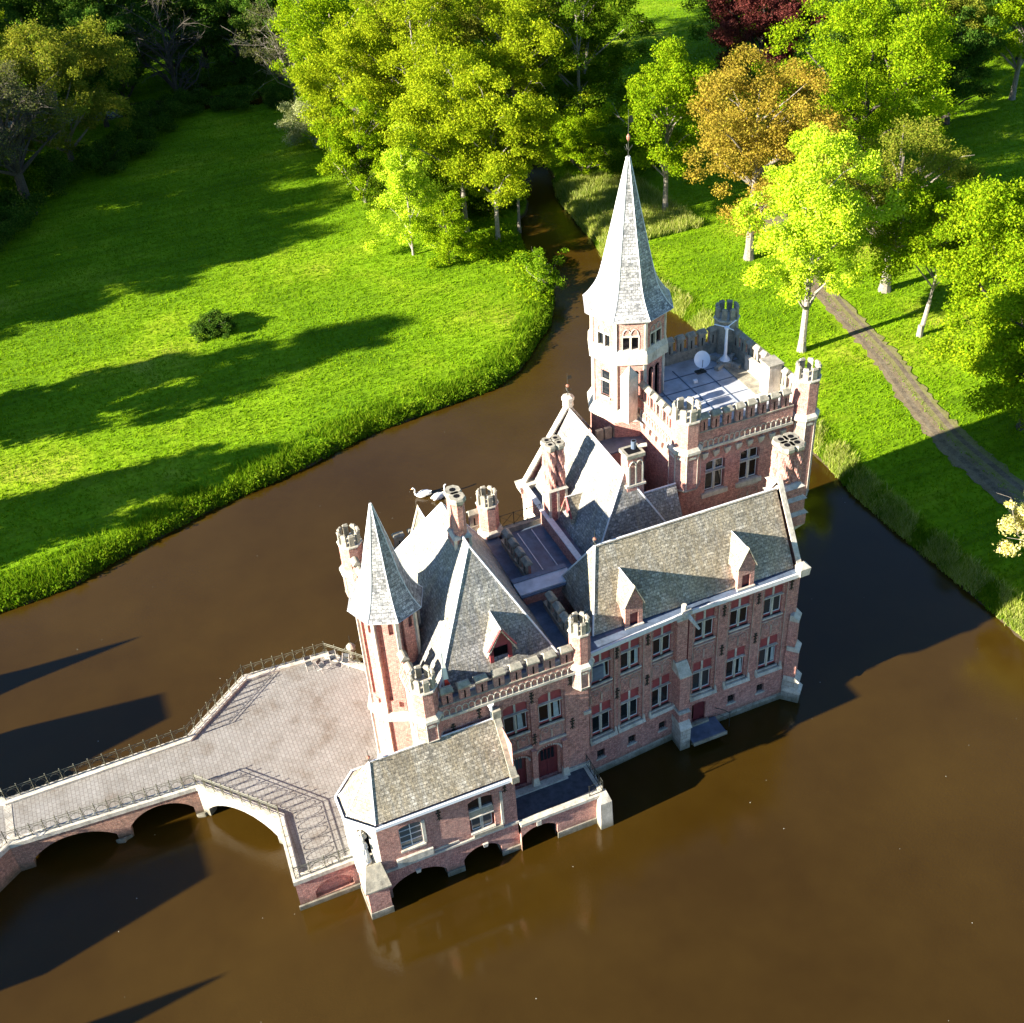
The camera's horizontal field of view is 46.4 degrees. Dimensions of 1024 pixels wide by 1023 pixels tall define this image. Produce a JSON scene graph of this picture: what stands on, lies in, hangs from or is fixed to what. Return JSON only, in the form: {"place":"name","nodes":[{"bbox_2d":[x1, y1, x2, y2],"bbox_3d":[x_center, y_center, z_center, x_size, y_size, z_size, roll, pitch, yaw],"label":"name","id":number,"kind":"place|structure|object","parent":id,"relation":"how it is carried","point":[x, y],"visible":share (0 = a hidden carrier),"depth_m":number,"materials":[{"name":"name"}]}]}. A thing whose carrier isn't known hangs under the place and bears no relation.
{"place":"outdoors","nodes":[
{"label":"outdoors","id":0,"kind":"place"},
{"bbox_2d":[0,93,1023,1022],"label":"water","id":1,"kind":"structure","parent":0,"point":[840,839],"depth_m":72.89,"materials":[{"name":"brown liquid"}]},
{"bbox_2d":[0,651,413,910],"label":"bridge","id":2,"kind":"structure","parent":1,"relation":"in","point":[295,741],"depth_m":74.81,"materials":[{"name":"stone"}]},
{"bbox_2d":[1,725,187,798],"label":"railing","id":3,"kind":"object","parent":2,"relation":"on","point":[17,787],"visible":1,"depth_m":75.12,"materials":[{"name":"metal"}]},
{"bbox_2d":[1,775,194,842],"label":"railing","id":4,"kind":"object","parent":2,"relation":"on","point":[83,817],"visible":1,"depth_m":72.29,"materials":[{"name":"metal"}]},
{"bbox_2d":[185,667,242,735],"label":"railing","id":5,"kind":"object","parent":2,"relation":"on","point":[215,702],"visible":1,"depth_m":78.82,"materials":[{"name":"metal"}]},
{"bbox_2d":[192,772,279,815],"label":"railing","id":6,"kind":"object","parent":2,"relation":"on","point":[241,799],"visible":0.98,"depth_m":72.53,"materials":[{"name":"metal"}]},
{"bbox_2d":[240,641,325,676],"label":"railing","id":7,"kind":"object","parent":2,"relation":"on","point":[273,663],"visible":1,"depth_m":81.68,"materials":[{"name":"metal"}]},
{"bbox_2d":[334,706,520,919],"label":"pavilion","id":8,"kind":"structure","parent":1,"relation":"in","point":[447,832],"depth_m":67.35,"materials":[{"name":"stone"}]},
{"bbox_2d":[398,819,426,853],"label":"window","id":9,"kind":"structure","parent":8,"relation":"in","point":[409,834],"depth_m":67.72,"materials":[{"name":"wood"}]},
{"bbox_2d":[470,810,495,835],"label":"window","id":10,"kind":"structure","parent":8,"relation":"in","point":[486,818],"depth_m":69.54,"materials":[{"name":"wood"}]},
{"bbox_2d":[515,765,612,850],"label":"landing deck","id":11,"kind":"structure","parent":1,"relation":"in","point":[562,805],"depth_m":72.12,"materials":[{"name":"stone"}]},
{"bbox_2d":[336,109,821,804],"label":"castle","id":12,"kind":"structure","parent":1,"relation":"in","point":[626,589],"depth_m":73.57,"materials":[{"name":"brick"}]},
{"bbox_2d":[502,701,530,739],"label":"window","id":13,"kind":"structure","parent":12,"relation":"in","point":[510,713],"depth_m":69.32,"materials":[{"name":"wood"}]},
{"bbox_2d":[537,743,561,776],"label":"door","id":14,"kind":"structure","parent":12,"relation":"in","point":[547,756],"depth_m":72.54,"materials":[{"name":"red paint"}]},
{"bbox_2d":[537,689,564,728],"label":"window","id":15,"kind":"structure","parent":12,"relation":"in","point":[545,701],"depth_m":69.95,"materials":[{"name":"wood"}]},
{"bbox_2d":[590,650,612,688],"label":"window","id":16,"kind":"structure","parent":12,"relation":"in","point":[600,658],"depth_m":71.38,"materials":[{"name":"glass"}]},
{"bbox_2d":[591,699,612,739],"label":"window","id":17,"kind":"structure","parent":12,"relation":"in","point":[600,717],"depth_m":74.06,"materials":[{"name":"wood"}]},
{"bbox_2d":[620,687,640,726],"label":"window","id":18,"kind":"structure","parent":12,"relation":"in","point":[629,699],"depth_m":74.78,"materials":[{"name":"glass"}]},
{"bbox_2d":[620,637,641,675],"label":"window","id":19,"kind":"structure","parent":12,"relation":"in","point":[627,649],"depth_m":72.02,"materials":[{"name":"glass"}]},
{"bbox_2d":[651,673,670,712],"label":"window","id":20,"kind":"structure","parent":12,"relation":"in","point":[660,686],"depth_m":75.56,"materials":[{"name":"glass"}]},
{"bbox_2d":[652,623,672,661],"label":"window","id":21,"kind":"structure","parent":12,"relation":"in","point":[662,635],"depth_m":72.88,"materials":[{"name":"glass"}]},
{"bbox_2d":[691,657,712,695],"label":"window","id":22,"kind":"structure","parent":12,"relation":"in","point":[701,669],"depth_m":76.47,"materials":[{"name":"glass"}]},
{"bbox_2d":[694,608,715,644],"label":"window","id":23,"kind":"structure","parent":12,"relation":"in","point":[704,619],"depth_m":73.81,"materials":[{"name":"glass"}]},
{"bbox_2d":[704,458,724,493],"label":"window","id":24,"kind":"structure","parent":12,"relation":"in","point":[714,468],"depth_m":76.90,"materials":[{"name":"glass"}]},
{"bbox_2d":[710,320,740,370],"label":"antenna mast","id":25,"kind":"object","parent":12,"relation":"on","point":[724,360],"visible":0.98,"depth_m":81.06,"materials":[{"name":"metal"}]},
{"bbox_2d":[725,645,745,683],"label":"window","id":26,"kind":"structure","parent":12,"relation":"in","point":[733,656],"depth_m":77.11,"materials":[{"name":"glass"}]},
{"bbox_2d":[728,596,750,632],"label":"window","id":27,"kind":"structure","parent":12,"relation":"in","point":[739,607],"depth_m":74.48,"materials":[{"name":"glass"}]},
{"bbox_2d":[738,447,758,482],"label":"window","id":28,"kind":"structure","parent":12,"relation":"in","point":[748,458],"depth_m":77.62,"materials":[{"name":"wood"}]},
{"bbox_2d":[757,634,778,671],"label":"window","id":29,"kind":"structure","parent":12,"relation":"in","point":[766,643],"depth_m":77.79,"materials":[{"name":"glass"}]},
{"bbox_2d":[762,584,783,620],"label":"window","id":30,"kind":"structure","parent":12,"relation":"in","point":[772,602],"depth_m":75.15,"materials":[{"name":"glass"}]},
{"bbox_2d":[0,0,1023,640],"bbox_3d":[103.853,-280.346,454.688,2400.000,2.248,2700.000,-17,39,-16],"label":"ground","id":31,"kind":"structure","parent":0,"point":[102,516],"depth_m":123.39,"materials":[{"name":"green plant"}]},
{"bbox_2d":[0,204,32,251],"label":"undergrowth shrub","id":32,"kind":"object","parent":31,"relation":"on","point":[8,229],"visible":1,"depth_m":144.16,"materials":[{"name":"green plant"}]},
{"bbox_2d":[0,0,32,120],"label":"tree","id":33,"kind":"object","parent":31,"relation":"on","point":[2,6],"visible":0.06,"depth_m":173.02,"materials":[{"name":"green plant"}]},
{"bbox_2d":[0,149,46,197],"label":"shrub","id":34,"kind":"object","parent":31,"relation":"on","point":[6,182],"visible":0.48,"depth_m":153.04,"materials":[{"name":"green plant"}]},
{"bbox_2d":[0,187,48,225],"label":"undergrowth shrub","id":35,"kind":"object","parent":31,"relation":"on","point":[13,198],"visible":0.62,"depth_m":149.26,"materials":[{"name":"green plant"}]},
{"bbox_2d":[0,58,78,216],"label":"bare tree","id":36,"kind":"object","parent":31,"relation":"on","point":[15,153],"visible":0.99,"depth_m":145.09,"materials":[{"name":"grey plant"}]},
{"bbox_2d":[24,149,88,198],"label":"undergrowth shrub","id":37,"kind":"object","parent":31,"relation":"on","point":[57,171],"visible":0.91,"depth_m":156.06,"materials":[{"name":"green plant"}]},
{"bbox_2d":[0,0,136,95],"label":"tree","id":38,"kind":"object","parent":31,"relation":"on","point":[23,8],"visible":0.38,"depth_m":179.71,"materials":[{"name":"green plant"}]},
{"bbox_2d":[0,13,139,161],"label":"oak tree","id":39,"kind":"object","parent":31,"relation":"on","point":[51,61],"visible":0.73,"depth_m":156.21,"materials":[{"name":"green plant"}]},
{"bbox_2d":[48,5,141,127],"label":"tree","id":40,"kind":"object","parent":31,"relation":"on","point":[116,23],"visible":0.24,"depth_m":169.93,"materials":[{"name":"green plant"}]},
{"bbox_2d":[73,136,132,176],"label":"undergrowth shrub","id":41,"kind":"object","parent":31,"relation":"on","point":[105,158],"visible":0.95,"depth_m":161.35,"materials":[{"name":"green plant"}]},
{"bbox_2d":[54,0,168,101],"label":"tree","id":42,"kind":"object","parent":31,"relation":"on","point":[84,4],"visible":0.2,"depth_m":178.79,"materials":[{"name":"green plant"}]},
{"bbox_2d":[61,0,168,87],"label":"tree","id":43,"kind":"object","parent":31,"relation":"on","point":[110,7],"visible":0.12,"depth_m":181.98,"materials":[{"name":"green plant"}]},
{"bbox_2d":[102,119,159,156],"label":"undergrowth shrub","id":44,"kind":"object","parent":31,"relation":"on","point":[138,148],"visible":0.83,"depth_m":165.81,"materials":[{"name":"green plant"}]},
{"bbox_2d":[116,97,184,137],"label":"undergrowth shrub","id":45,"kind":"object","parent":31,"relation":"on","point":[165,111],"visible":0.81,"depth_m":172.46,"materials":[{"name":"green plant"}]},
{"bbox_2d":[107,0,217,91],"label":"dead tree","id":46,"kind":"object","parent":31,"relation":"on","point":[171,71],"visible":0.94,"depth_m":178.13,"materials":[{"name":"brown plant"}]},
{"bbox_2d":[116,0,220,75],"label":"tree","id":47,"kind":"object","parent":31,"relation":"on","point":[144,11],"visible":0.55,"depth_m":185.49,"materials":[{"name":"green plant"}]},
{"bbox_2d":[157,86,210,115],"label":"undergrowth shrub","id":48,"kind":"object","parent":31,"relation":"on","point":[186,98],"visible":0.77,"depth_m":178.32,"materials":[{"name":"green plant"}]},
{"bbox_2d":[162,0,228,68],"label":"tree","id":49,"kind":"object","parent":31,"relation":"on","point":[220,19],"visible":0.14,"depth_m":191.56,"materials":[{"name":"green plant"}]},
{"bbox_2d":[187,308,236,345],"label":"bush","id":50,"kind":"object","parent":31,"relation":"on","point":[213,322],"visible":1,"depth_m":123.04,"materials":[{"name":"green plant"}]},
{"bbox_2d":[187,0,265,69],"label":"tree","id":51,"kind":"object","parent":31,"relation":"on","point":[224,8],"visible":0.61,"depth_m":185.82,"materials":[{"name":"green plant"}]},
{"bbox_2d":[209,83,260,111],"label":"undergrowth shrub","id":52,"kind":"object","parent":31,"relation":"on","point":[238,96],"visible":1,"depth_m":179.08,"materials":[{"name":"green plant"}]},
{"bbox_2d":[222,58,273,89],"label":"undergrowth shrub","id":53,"kind":"object","parent":31,"relation":"on","point":[246,74],"visible":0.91,"depth_m":186.29,"materials":[{"name":"green plant"}]},
{"bbox_2d":[229,0,305,81],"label":"tree","id":54,"kind":"object","parent":31,"relation":"on","point":[245,5],"visible":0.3,"depth_m":182.77,"materials":[{"name":"green plant"}]},
{"bbox_2d":[225,0,328,101],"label":"bare tree","id":55,"kind":"object","parent":31,"relation":"on","point":[275,45],"visible":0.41,"depth_m":169.37,"materials":[{"name":"grey plant"}]},
{"bbox_2d":[0,223,554,610],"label":"bank grass","id":56,"kind":"structure","parent":31,"relation":"on","point":[456,384],"depth_m":104.98,"materials":[{"name":"green plant"}]},
{"bbox_2d":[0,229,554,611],"bbox_3d":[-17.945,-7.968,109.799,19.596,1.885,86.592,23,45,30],"label":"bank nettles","id":57,"kind":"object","parent":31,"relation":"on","point":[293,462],"visible":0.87,"depth_m":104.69,"materials":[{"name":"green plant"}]},
{"bbox_2d":[259,78,300,110],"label":"undergrowth shrub","id":58,"kind":"object","parent":31,"relation":"on","point":[276,92],"visible":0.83,"depth_m":178.19,"materials":[{"name":"green plant"}]},
{"bbox_2d":[274,83,334,148],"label":"shrub","id":59,"kind":"object","parent":31,"relation":"on","point":[290,119],"visible":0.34,"depth_m":164.14,"materials":[{"name":"green plant"}]},
{"bbox_2d":[267,0,391,110],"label":"tree","id":60,"kind":"object","parent":31,"relation":"on","point":[296,31],"visible":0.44,"depth_m":156.64,"materials":[{"name":"green plant"}]},
{"bbox_2d":[282,11,404,150],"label":"tree","id":61,"kind":"object","parent":31,"relation":"on","point":[341,42],"visible":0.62,"depth_m":148.51,"materials":[{"name":"green plant"}]},
{"bbox_2d":[307,93,394,202],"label":"tree","id":62,"kind":"object","parent":31,"relation":"on","point":[339,144],"visible":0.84,"depth_m":142.86,"materials":[{"name":"green plant"}]},
{"bbox_2d":[331,136,418,212],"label":"undergrowth shrub","id":63,"kind":"object","parent":31,"relation":"on","point":[375,185],"visible":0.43,"depth_m":145.24,"materials":[{"name":"green plant"}]},
{"bbox_2d":[363,120,444,254],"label":"birch tree","id":64,"kind":"object","parent":31,"relation":"on","point":[402,177],"visible":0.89,"depth_m":130.69,"materials":[{"name":"green plant"}]},
{"bbox_2d":[350,0,483,118],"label":"tree","id":65,"kind":"object","parent":31,"relation":"on","point":[467,22],"visible":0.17,"depth_m":152.52,"materials":[{"name":"green plant"}]},
{"bbox_2d":[335,0,507,174],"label":"tree","id":66,"kind":"object","parent":31,"relation":"on","point":[424,36],"visible":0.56,"depth_m":144.70,"materials":[{"name":"green plant"}]},
{"bbox_2d":[391,178,476,226],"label":"shrub","id":67,"kind":"object","parent":31,"relation":"on","point":[443,192],"visible":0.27,"depth_m":138.98,"materials":[{"name":"green plant"}]},
{"bbox_2d":[408,190,482,268],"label":"shrub","id":68,"kind":"object","parent":31,"relation":"on","point":[455,230],"visible":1,"depth_m":130.74,"materials":[{"name":"green plant"}]},
{"bbox_2d":[378,41,529,232],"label":"poplar tree","id":69,"kind":"object","parent":31,"relation":"on","point":[411,111],"visible":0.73,"depth_m":128.79,"materials":[{"name":"green plant"}]},
{"bbox_2d":[440,170,492,216],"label":"undergrowth shrub","id":70,"kind":"object","parent":31,"relation":"on","point":[479,202],"visible":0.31,"depth_m":141.97,"materials":[{"name":"green plant"}]},
{"bbox_2d":[430,223,553,311],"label":"corner thicket","id":71,"kind":"object","parent":31,"relation":"on","point":[491,247],"visible":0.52,"depth_m":134.70,"materials":[{"name":"green plant"}]},
{"bbox_2d":[431,0,563,101],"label":"tree","id":72,"kind":"object","parent":31,"relation":"on","point":[481,32],"visible":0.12,"depth_m":158.24,"materials":[{"name":"green plant"}]},
{"bbox_2d":[436,63,562,241],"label":"poplar tree","id":73,"kind":"object","parent":31,"relation":"on","point":[503,174],"visible":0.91,"depth_m":127.97,"materials":[{"name":"green plant"}]},
{"bbox_2d":[471,173,529,217],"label":"undergrowth shrub","id":74,"kind":"object","parent":31,"relation":"on","point":[491,211],"visible":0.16,"depth_m":143.51,"materials":[{"name":"green plant"}]},
{"bbox_2d":[445,0,598,132],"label":"tree","id":75,"kind":"object","parent":31,"relation":"on","point":[515,51],"visible":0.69,"depth_m":146.21,"materials":[{"name":"green plant"}]},
{"bbox_2d":[493,96,553,232],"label":"poplar tree","id":76,"kind":"object","parent":31,"relation":"on","point":[547,138],"visible":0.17,"depth_m":134.60,"materials":[{"name":"green plant"}]},
{"bbox_2d":[511,246,569,292],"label":"shrub","id":77,"kind":"object","parent":31,"relation":"on","point":[535,261],"visible":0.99,"depth_m":125.78,"materials":[{"name":"green plant"}]},
{"bbox_2d":[542,103,611,178],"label":"shrub","id":78,"kind":"object","parent":31,"relation":"on","point":[576,138],"visible":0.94,"depth_m":148.78,"materials":[{"name":"green plant"}]},
{"bbox_2d":[509,0,652,133],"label":"tree","id":79,"kind":"object","parent":31,"relation":"on","point":[616,12],"visible":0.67,"depth_m":151.63,"materials":[{"name":"green plant"}]},
{"bbox_2d":[535,0,659,113],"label":"tree","id":80,"kind":"object","parent":31,"relation":"on","point":[644,28],"visible":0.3,"depth_m":161.99,"materials":[{"name":"green plant"}]},
{"bbox_2d":[585,124,664,177],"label":"shrub","id":81,"kind":"object","parent":31,"relation":"on","point":[616,166],"visible":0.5,"depth_m":148.01,"materials":[{"name":"green plant"}]},
{"bbox_2d":[555,169,704,246],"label":"rough grass","id":82,"kind":"structure","parent":31,"relation":"on","point":[660,222],"depth_m":143.14,"materials":[{"name":"green plant"}]},
{"bbox_2d":[600,34,748,209],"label":"maple tree","id":83,"kind":"object","parent":31,"relation":"on","point":[645,111],"visible":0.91,"depth_m":132.45,"materials":[{"name":"green plant"}]},
{"bbox_2d":[679,0,757,52],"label":"tree","id":84,"kind":"object","parent":31,"relation":"on","point":[701,29],"visible":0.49,"depth_m":184.01,"materials":[{"name":"green plant"}]},
{"bbox_2d":[705,0,828,94],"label":"copper beech","id":85,"kind":"object","parent":31,"relation":"on","point":[732,25],"visible":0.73,"depth_m":163.79,"materials":[{"name":"red plant"}]},
{"bbox_2d":[682,42,855,260],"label":"oak tree","id":86,"kind":"object","parent":31,"relation":"on","point":[729,123],"visible":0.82,"depth_m":119.73,"materials":[{"name":"orange plant"}]},
{"bbox_2d":[552,173,1006,620],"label":"bank tufts","id":87,"kind":"object","parent":31,"relation":"on","point":[987,599],"visible":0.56,"depth_m":93.19,"materials":[{"name":"green plant"}]},
{"bbox_2d":[553,169,1023,639],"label":"reeds","id":88,"kind":"object","parent":31,"relation":"on","point":[898,523],"visible":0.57,"depth_m":95.07,"materials":[{"name":"green plant"}]},
{"bbox_2d":[730,121,910,352],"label":"linden tree","id":89,"kind":"object","parent":31,"relation":"on","point":[829,206],"visible":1,"depth_m":104.87,"materials":[{"name":"green plant"}]},
{"bbox_2d":[789,0,920,102],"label":"tree","id":90,"kind":"object","parent":31,"relation":"on","point":[841,38],"visible":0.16,"depth_m":156.91,"materials":[{"name":"green plant"}]},
{"bbox_2d":[749,0,966,180],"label":"maple tree","id":91,"kind":"object","parent":31,"relation":"on","point":[850,76],"visible":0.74,"depth_m":131.75,"materials":[{"name":"green plant"}]},
{"bbox_2d":[846,0,967,134],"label":"tree","id":92,"kind":"object","parent":31,"relation":"on","point":[877,58],"visible":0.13,"depth_m":147.53,"materials":[{"name":"green plant"}]},
{"bbox_2d":[814,114,1001,293],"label":"oak tree","id":93,"kind":"object","parent":31,"relation":"on","point":[928,161],"visible":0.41,"depth_m":113.08,"materials":[{"name":"green plant"}]},
{"bbox_2d":[853,172,1014,337],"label":"maple tree","id":94,"kind":"object","parent":31,"relation":"on","point":[926,206],"visible":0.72,"depth_m":108.36,"materials":[{"name":"green plant"}]},
{"bbox_2d":[909,0,999,97],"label":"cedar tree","id":95,"kind":"object","parent":31,"relation":"on","point":[957,5],"visible":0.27,"depth_m":156.01,"materials":[{"name":"green plant"}]},
{"bbox_2d":[908,5,1007,124],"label":"tree","id":96,"kind":"object","parent":31,"relation":"on","point":[975,56],"visible":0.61,"depth_m":152.43,"materials":[{"name":"green plant"}]},
{"bbox_2d":[921,252,1023,443],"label":"maple tree","id":97,"kind":"object","parent":31,"relation":"on","point":[1002,340],"visible":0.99,"depth_m":96.97,"materials":[{"name":"green plant"}]},
{"bbox_2d":[931,173,1023,330],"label":"maple tree","id":98,"kind":"object","parent":31,"relation":"on","point":[985,233],"visible":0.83,"depth_m":103.06,"materials":[{"name":"green plant"}]},
{"bbox_2d":[965,0,1023,100],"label":"maple tree","id":99,"kind":"object","parent":31,"relation":"on","point":[1011,12],"visible":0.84,"depth_m":159.12,"materials":[{"name":"green plant"}]},
{"bbox_2d":[991,492,1023,557],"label":"maple tree","id":100,"kind":"object","parent":31,"relation":"on","point":[1012,523],"visible":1,"depth_m":82.68,"materials":[{"name":"yellow plant"}]},
{"bbox_2d":[758,201,1023,510],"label":"track","id":101,"kind":"structure","parent":0,"point":[965,442],"depth_m":105.46,"materials":[{"name":"beige gravel"}]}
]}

